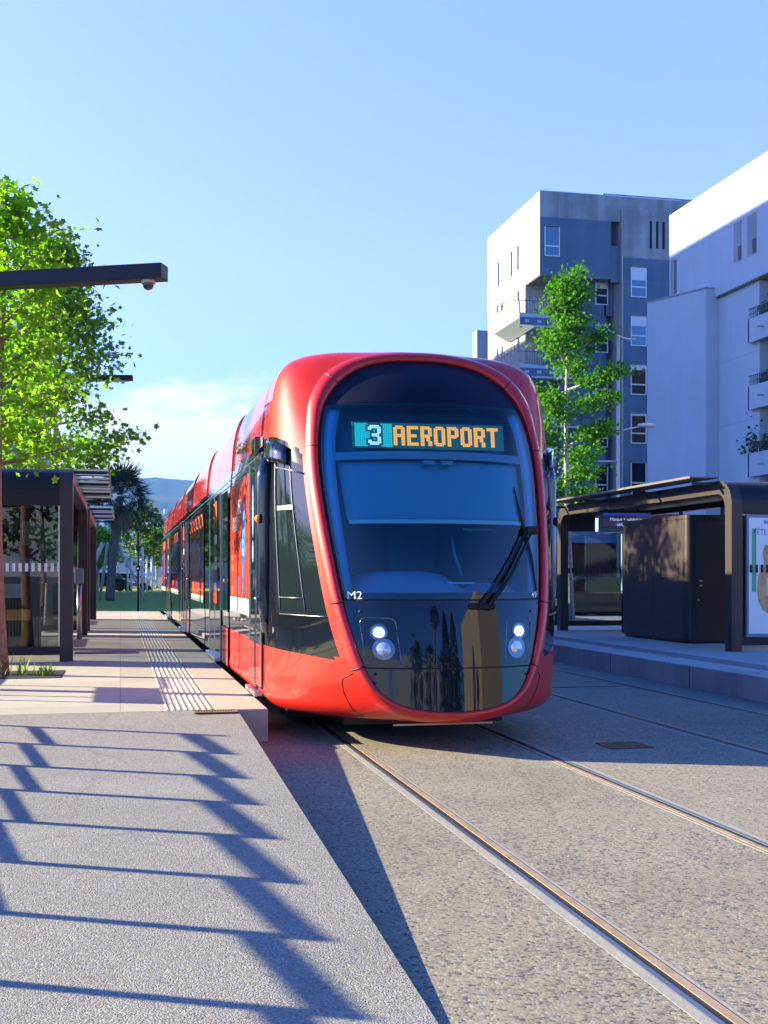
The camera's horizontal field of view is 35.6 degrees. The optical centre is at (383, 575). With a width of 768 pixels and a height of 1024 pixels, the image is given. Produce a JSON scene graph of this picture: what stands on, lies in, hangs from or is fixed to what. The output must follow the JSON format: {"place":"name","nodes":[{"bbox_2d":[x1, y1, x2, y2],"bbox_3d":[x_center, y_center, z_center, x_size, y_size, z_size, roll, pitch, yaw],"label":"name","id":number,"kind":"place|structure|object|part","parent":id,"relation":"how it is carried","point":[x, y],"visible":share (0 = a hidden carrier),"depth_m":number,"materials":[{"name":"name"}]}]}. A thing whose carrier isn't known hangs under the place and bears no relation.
{"place":"outdoors","nodes":[
{"label":"outdoors","id":0,"kind":"place"},
{"bbox_2d":[53,499,99,588],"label":"apartment block","id":1,"kind":"structure","parent":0,"point":[55,586],"depth_m":123.99,"materials":[{"name":"concrete"}]},
{"bbox_2d":[41,588,170,618],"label":"lawn","id":2,"kind":"structure","parent":0,"point":[125,600],"depth_m":53.88,"materials":[{"name":"green plant"}]},
{"bbox_2d":[9,502,103,596],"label":"lawn tree","id":3,"kind":"object","parent":2,"relation":"on","point":[75,557],"visible":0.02,"depth_m":63.72,"materials":[{"name":"green plant"}]},
{"bbox_2d":[75,542,104,600],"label":"wooden stake","id":4,"kind":"object","parent":2,"relation":"on","point":[100,548],"visible":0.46,"depth_m":55.28,"materials":[{"name":"grey wood"}]},
{"bbox_2d":[98,542,108,599],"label":"wooden stake","id":5,"kind":"object","parent":2,"relation":"on","point":[104,569],"visible":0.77,"depth_m":56.48,"materials":[{"name":"grey wood"}]},
{"bbox_2d":[73,524,136,592],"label":"lawn tree","id":6,"kind":"object","parent":2,"relation":"on","point":[103,535],"visible":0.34,"depth_m":81.38,"materials":[{"name":"green plant"}]},
{"bbox_2d":[96,572,135,590],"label":"parked car","id":7,"kind":"object","parent":2,"relation":"on","point":[121,582],"visible":0.3,"depth_m":88.76,"materials":[{"name":"black metal"}]},
{"bbox_2d":[87,460,156,600],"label":"palm tree","id":8,"kind":"object","parent":2,"relation":"on","point":[122,522],"visible":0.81,"depth_m":55.39,"materials":[{"name":"green plant"}]},
{"bbox_2d":[127,556,128,591],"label":"white pole","id":9,"kind":"object","parent":2,"relation":"on","point":[127,577],"visible":0.65,"depth_m":85.97,"materials":[{"name":"white metal"}]},
{"bbox_2d":[130,558,131,591],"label":"white pole","id":10,"kind":"object","parent":2,"relation":"on","point":[131,576],"visible":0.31,"depth_m":86.03,"materials":[{"name":"white metal"}]},
{"bbox_2d":[118,542,145,600],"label":"wooden stake","id":11,"kind":"object","parent":2,"relation":"on","point":[130,569],"visible":0.89,"depth_m":55.83,"materials":[{"name":"grey wood"}]},
{"bbox_2d":[103,499,167,571],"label":"lawn tree","id":12,"kind":"object","parent":2,"relation":"on","point":[144,531],"visible":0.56,"depth_m":95.54,"materials":[{"name":"green plant"}]},
{"bbox_2d":[115,572,157,589],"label":"parked car","id":13,"kind":"object","parent":2,"relation":"on","point":[155,582],"visible":0.36,"depth_m":93.55,"materials":[{"name":"grey metal"}]},
{"bbox_2d":[141,547,143,591],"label":"white pole","id":14,"kind":"object","parent":2,"relation":"on","point":[142,568],"visible":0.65,"depth_m":84.28,"materials":[{"name":"white metal"}]},
{"bbox_2d":[125,525,163,587],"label":"lawn tree","id":15,"kind":"object","parent":2,"relation":"on","point":[144,539],"visible":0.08,"depth_m":115.72,"materials":[{"name":"green plant"}]},
{"bbox_2d":[146,557,147,590],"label":"white pole","id":16,"kind":"object","parent":2,"relation":"on","point":[146,573],"visible":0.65,"depth_m":90.20,"materials":[{"name":"white metal"}]},
{"bbox_2d":[151,556,152,591],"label":"white pole","id":17,"kind":"object","parent":2,"relation":"on","point":[151,573],"visible":1,"depth_m":88.32,"materials":[{"name":"white metal"}]},
{"bbox_2d":[148,518,163,566],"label":"lawn tree","id":18,"kind":"object","parent":2,"relation":"on","point":[158,551],"visible":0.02,"depth_m":100.26,"materials":[{"name":"green plant"}]},
{"bbox_2d":[0,611,213,714],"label":"platform left paving","id":19,"kind":"structure","parent":0,"point":[95,683],"depth_m":13.29,"materials":[{"name":"beige concrete"}]},
{"bbox_2d":[3,545,40,646],"bbox_3d":[-5.737,0.330,18.799,0.640,1.620,0.452,0,0,-12],"label":"ticket machine","id":20,"kind":"object","parent":19,"relation":"on","point":[22,591],"visible":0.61,"depth_m":18.60,"materials":[{"name":"black metal"}]},
{"bbox_2d":[0,670,64,678],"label":"tree pit","id":21,"kind":"object","parent":19,"relation":"on","point":[28,675],"visible":0.83,"depth_m":13.62,"materials":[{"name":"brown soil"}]},
{"bbox_2d":[0,653,37,675],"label":"weeds","id":22,"kind":"object","parent":21,"relation":"on","point":[20,668],"visible":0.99,"depth_m":13.75,"materials":[{"name":"green plant"}]},
{"bbox_2d":[33,663,57,675],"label":"weeds","id":23,"kind":"object","parent":21,"relation":"on","point":[46,672],"visible":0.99,"depth_m":13.65,"materials":[{"name":"green plant"}]},
{"bbox_2d":[0,173,121,674],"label":"plane tree","id":24,"kind":"object","parent":21,"relation":"on","point":[15,213],"visible":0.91,"depth_m":13.74,"materials":[{"name":"green plant"}]},
{"bbox_2d":[23,521,57,582],"bbox_3d":[-5.637,0.115,19.877,0.720,2.050,0.050,0,0,-12],"label":"information board","id":25,"kind":"object","parent":19,"relation":"on","point":[43,535],"visible":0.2,"depth_m":19.85,"materials":[{"name":"green"}]},
{"bbox_2d":[2,465,112,661],"bbox_3d":[-5.644,-0.195,19.389,2.375,2.670,7.400,0,0,-12],"label":"tram shelter","id":26,"kind":"object","parent":19,"relation":"on","point":[62,501],"visible":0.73,"depth_m":15.93,"materials":[{"name":"brown metal"}]},
{"bbox_2d":[2,504,114,630],"bbox_3d":[-7.573,-0.195,28.129,2.375,2.670,7.000,0,0,-12],"label":"tram shelter","id":27,"kind":"object","parent":19,"relation":"on","point":[95,513],"visible":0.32,"depth_m":28.84,"materials":[{"name":"brown metal"}]},
{"bbox_2d":[75,568,83,638],"bbox_3d":[-5.488,0.500,21.523,0.160,1.280,0.140,0,0,-12],"label":"ticket validator","id":28,"kind":"object","parent":19,"relation":"on","point":[79,577],"visible":1,"depth_m":21.48,"materials":[{"name":"silver metal"}]},
{"bbox_2d":[2,224,159,632],"bbox_3d":[-6.575,-3.046,24.350,3.928,8.377,4.193,0,0,-12],"label":"plane tree","id":29,"kind":"object","parent":19,"relation":"on","point":[91,327],"visible":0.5,"depth_m":23.99,"materials":[{"name":"green plant"}]},
{"bbox_2d":[0,262,167,290],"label":"lighting mast","id":30,"kind":"object","parent":19,"relation":"on","point":[148,276],"visible":1,"depth_m":11.71,"materials":[{"name":"black metal"}]},
{"bbox_2d":[58,374,132,381],"bbox_3d":[-8.537,-1.720,27.166,5.600,5.720,0.200,0,0,-2],"label":"lighting mast","id":31,"kind":"object","parent":19,"relation":"on","point":[126,378],"visible":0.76,"depth_m":27.18,"materials":[{"name":"black metal"}]},
{"bbox_2d":[74,651,137,653],"bbox_3d":[-4.123,1.135,17.728,0.910,0.008,0.500,0,0,-12],"label":"drain grate","id":32,"kind":"object","parent":19,"relation":"on","point":[105,652],"visible":1,"depth_m":17.69,"materials":[{"name":"black metal"}]},
{"bbox_2d":[136,532,139,610],"bbox_3d":[-7.937,-0.135,38.558,0.140,2.550,0.141,0,0,-12],"label":"signal post","id":33,"kind":"object","parent":19,"relation":"on","point":[137,550],"visible":0.99,"depth_m":38.56,"materials":[{"name":"black metal"}]},
{"bbox_2d":[132,611,211,710],"bbox_3d":[-4.857,1.139,24.663,0.386,0.007,29.740,0,0,-12],"label":"tactile paving strip","id":34,"kind":"object","parent":19,"relation":"on","point":[180,698],"visible":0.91,"depth_m":13.91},
{"bbox_2d":[99,577,161,588],"bbox_3d":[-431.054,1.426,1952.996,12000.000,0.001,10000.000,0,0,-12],"label":"ground","id":35,"kind":"structure","parent":0,"point":[159,582],"depth_m":227.16,"materials":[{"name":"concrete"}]},
{"bbox_2d":[2,326,50,592],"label":"apartment block","id":36,"kind":"structure","parent":35,"relation":"on","point":[16,531],"depth_m":80.75,"materials":[{"name":"concrete"}]},
{"bbox_2d":[23,430,41,449],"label":"window","id":37,"kind":"structure","parent":36,"relation":"in","point":[39,437],"depth_m":80.81,"materials":[{"name":"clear glass"}]},
{"bbox_2d":[582,312,656,576],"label":"street lamp","id":38,"kind":"object","parent":35,"relation":"on","point":[618,535],"visible":0.6,"depth_m":40.63,"materials":[{"name":"grey metal"}]},
{"bbox_2d":[556,513,691,576],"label":"shop front","id":39,"kind":"object","parent":35,"relation":"on","point":[593,550],"visible":0.18,"depth_m":41.49,"materials":[{"name":"grey"}]},
{"bbox_2d":[556,548,583,575],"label":"window","id":40,"kind":"structure","parent":39,"relation":"in","point":[577,553],"depth_m":41.38,"materials":[{"name":"black glass"}]},
{"bbox_2d":[611,548,615,576],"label":"window","id":41,"kind":"structure","parent":39,"relation":"in","point":[613,550],"depth_m":41.67,"materials":[{"name":"black glass"}]},
{"bbox_2d":[80,477,193,576],"bbox_3d":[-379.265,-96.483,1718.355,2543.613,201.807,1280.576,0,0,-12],"label":"hills","id":42,"kind":"structure","parent":0,"point":[168,494],"depth_m":2001.83,"materials":[{"name":"blue"}]},
{"bbox_2d":[100,509,167,550],"bbox_3d":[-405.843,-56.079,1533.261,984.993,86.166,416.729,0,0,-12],"label":"hillside houses","id":43,"kind":"structure","parent":42,"relation":"on","point":[165,511],"depth_m":1558.36,"materials":[{"name":"grey"}]},
{"bbox_2d":[0,710,437,1023],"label":"asphalt ramp path","id":44,"kind":"structure","parent":0,"point":[168,867],"depth_m":5.10,"materials":[{"name":"grey asphalt"}]},
{"bbox_2d":[193,709,237,713],"bbox_3d":[-1.417,1.139,10.051,0.365,0.008,0.200,0,0,-12],"label":"drain grate","id":45,"kind":"object","parent":44,"relation":"on","point":[216,711],"visible":1,"depth_m":10.03,"materials":[{"name":"black metal"}]},
{"bbox_2d":[0,0,767,480],"label":"sky","id":46,"kind":"structure","parent":0,"point":[306,177],"materials":[{"name":"blue"}]},
{"bbox_2d":[169,619,767,1023],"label":"track bed","id":47,"kind":"object","parent":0,"point":[469,934],"depth_m":6.29,"materials":[{"name":"concrete"}]},
{"bbox_2d":[145,611,267,741],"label":"platform left coping kerb","id":48,"kind":"structure","parent":47,"relation":"on","point":[219,687],"depth_m":12.89,"materials":[{"name":"beige concrete"}]},
{"bbox_2d":[162,352,559,725],"bbox_3d":[-2.720,-0.315,24.387,2.870,3.450,30.606,0,0,-12],"label":"tram","id":49,"kind":"object","parent":47,"relation":"on","point":[352,538],"visible":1,"depth_m":10.26,"materials":[{"name":"red metal"}]},
{"bbox_2d":[304,716,754,1023],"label":"tram rail track","id":50,"kind":"structure","parent":47,"relation":"on","point":[696,1001],"depth_m":5.10,"materials":[{"name":"silver metal"}]},
{"bbox_2d":[552,686,611,687],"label":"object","id":51,"kind":"object","parent":47,"relation":"on","point":[587,686],"visible":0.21,"depth_m":15.31,"materials":[{"name":"black metal"}]},
{"bbox_2d":[466,721,767,853],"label":"tram rail track","id":52,"kind":"structure","parent":47,"relation":"on","point":[733,833],"depth_m":7.74,"materials":[{"name":"silver metal"}]},
{"bbox_2d":[595,741,653,748],"bbox_3d":[2.009,1.415,9.993,0.370,0.008,0.350,0,0,-12],"label":"drain grate","id":53,"kind":"object","parent":47,"relation":"on","point":[625,745],"visible":1,"depth_m":9.98,"materials":[{"name":"black metal"}]},
{"bbox_2d":[550,693,767,757],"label":"tram rail track","id":54,"kind":"structure","parent":47,"relation":"on","point":[756,751],"depth_m":11.18,"materials":[{"name":"silver metal"}]},
{"bbox_2d":[553,668,767,717],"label":"tram rail track","id":55,"kind":"structure","parent":47,"relation":"on","point":[679,696],"depth_m":14.27,"materials":[{"name":"silver metal"}]},
{"bbox_2d":[473,330,487,358],"bbox_3d":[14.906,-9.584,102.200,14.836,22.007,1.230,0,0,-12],"label":"apartment block","id":56,"kind":"structure","parent":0,"point":[480,343],"depth_m":100.17,"materials":[{"name":"white paint"}]},
{"bbox_2d":[554,555,556,624],"bbox_3d":[3.854,0.330,27.777,0.640,1.620,0.452,0,0,-12],"label":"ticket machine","id":57,"kind":"object","parent":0,"point":[555,617],"depth_m":27.58,"materials":[{"name":"black metal"}]},
{"bbox_2d":[487,190,692,512],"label":"apartment tower","id":58,"kind":"structure","parent":0,"point":[622,241],"depth_m":71.19,"materials":[{"name":"concrete"}]},
{"bbox_2d":[573,576,620,613],"bbox_3d":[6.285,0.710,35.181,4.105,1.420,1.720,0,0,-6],"label":"glass panel","id":59,"kind":"object","parent":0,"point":[596,595],"visible":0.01,"depth_m":34.31,"materials":[{"name":"clear glass"}]},
{"bbox_2d":[554,614,767,672],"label":"station platform","id":60,"kind":"structure","parent":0,"point":[751,654],"depth_m":19.32,"materials":[{"name":"grey concrete"}]},
{"bbox_2d":[520,259,644,620],"bbox_3d":[4.581,-3.279,29.901,3.306,9.206,3.074,0,0,-12],"label":"plane tree","id":61,"kind":"object","parent":60,"relation":"on","point":[567,293],"visible":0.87,"depth_m":29.62,"materials":[{"name":"green plant"}]},
{"bbox_2d":[621,534,622,631],"bbox_3d":[5.254,0.140,24.427,0.850,2.000,0.059,0,0,-12],"label":"map panel","id":62,"kind":"object","parent":60,"relation":"on","point":[621,582],"visible":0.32,"depth_m":24.33,"materials":[{"name":"white"}]},
{"bbox_2d":[554,636,765,669],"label":"tactile studs paving","id":63,"kind":"structure","parent":60,"relation":"on","point":[735,663],"depth_m":17.51,"materials":[{"name":"grey concrete"}]},
{"bbox_2d":[553,641,767,702],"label":"platform right kerb","id":64,"kind":"structure","parent":60,"relation":"on","point":[743,683],"depth_m":15.75,"materials":[{"name":"concrete"}]},
{"bbox_2d":[556,476,767,651],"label":"tram shelter","id":65,"kind":"object","parent":60,"relation":"on","point":[733,501],"visible":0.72,"depth_m":20.09,"materials":[{"name":"brown metal"}]},
{"bbox_2d":[595,508,650,531],"bbox_3d":[4.790,-1.130,23.930,1.130,0.500,0.170,0,0,-12],"label":"passenger display","id":66,"kind":"object","parent":65,"relation":"hanging from","point":[609,521],"visible":0.62,"depth_m":23.81,"materials":[{"name":"black plastic"}]},
{"bbox_2d":[745,515,767,636],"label":"poster case","id":67,"kind":"object","parent":65,"relation":"attached to","point":[756,575],"visible":1,"depth_m":18.03,"materials":[{"name":"white"}]},
{"bbox_2d":[622,515,758,643],"bbox_3d":[5.469,0.055,21.505,1.370,2.170,2.682,0,0,-12],"label":"equipment cabinet","id":68,"kind":"object","parent":60,"relation":"on","point":[673,578],"visible":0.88,"depth_m":20.42,"materials":[{"name":"brown metal"}]},
{"bbox_3d":[4.675,0.070,21.964,0.010,1.980,1.280,0,0,-12],"label":"door","id":69,"kind":"part","parent":68,"relation":"part of","materials":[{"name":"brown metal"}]},
{"bbox_3d":[4.940,0.070,20.763,0.010,1.980,1.140,0,0,-12],"label":"door","id":70,"kind":"part","parent":68,"relation":"part of","materials":[{"name":"brown metal"}]},
{"bbox_3d":[5.797,0.070,20.224,1.120,1.980,0.010,0,0,-12],"label":"door","id":71,"kind":"part","parent":68,"relation":"part of","materials":[{"name":"brown metal"}]},
{"bbox_2d":[646,151,767,514],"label":"apartment building","id":72,"kind":"structure","parent":0,"point":[707,340],"depth_m":49.38,"materials":[{"name":"grey paint"}]},
{"bbox_2d":[736,413,766,454],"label":"potted plant","id":73,"kind":"object","parent":72,"relation":"on","point":[747,444],"visible":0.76,"depth_m":46.53,"materials":[{"name":"green plant"}]},
{"bbox_2d":[756,425,767,449],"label":"potted plant","id":74,"kind":"object","parent":72,"relation":"on","point":[766,441],"visible":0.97,"depth_m":45.67,"materials":[{"name":"green plant"}]},
{"bbox_2d":[756,368,767,382],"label":"potted plant","id":75,"kind":"object","parent":72,"relation":"on","point":[764,376],"visible":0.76,"depth_m":46.00,"materials":[{"name":"green plant"}]},
{"bbox_2d":[757,293,767,313],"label":"potted plant","id":76,"kind":"object","parent":72,"relation":"on","point":[764,307],"visible":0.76,"depth_m":45.96,"materials":[{"name":"green plant"}]}
]}

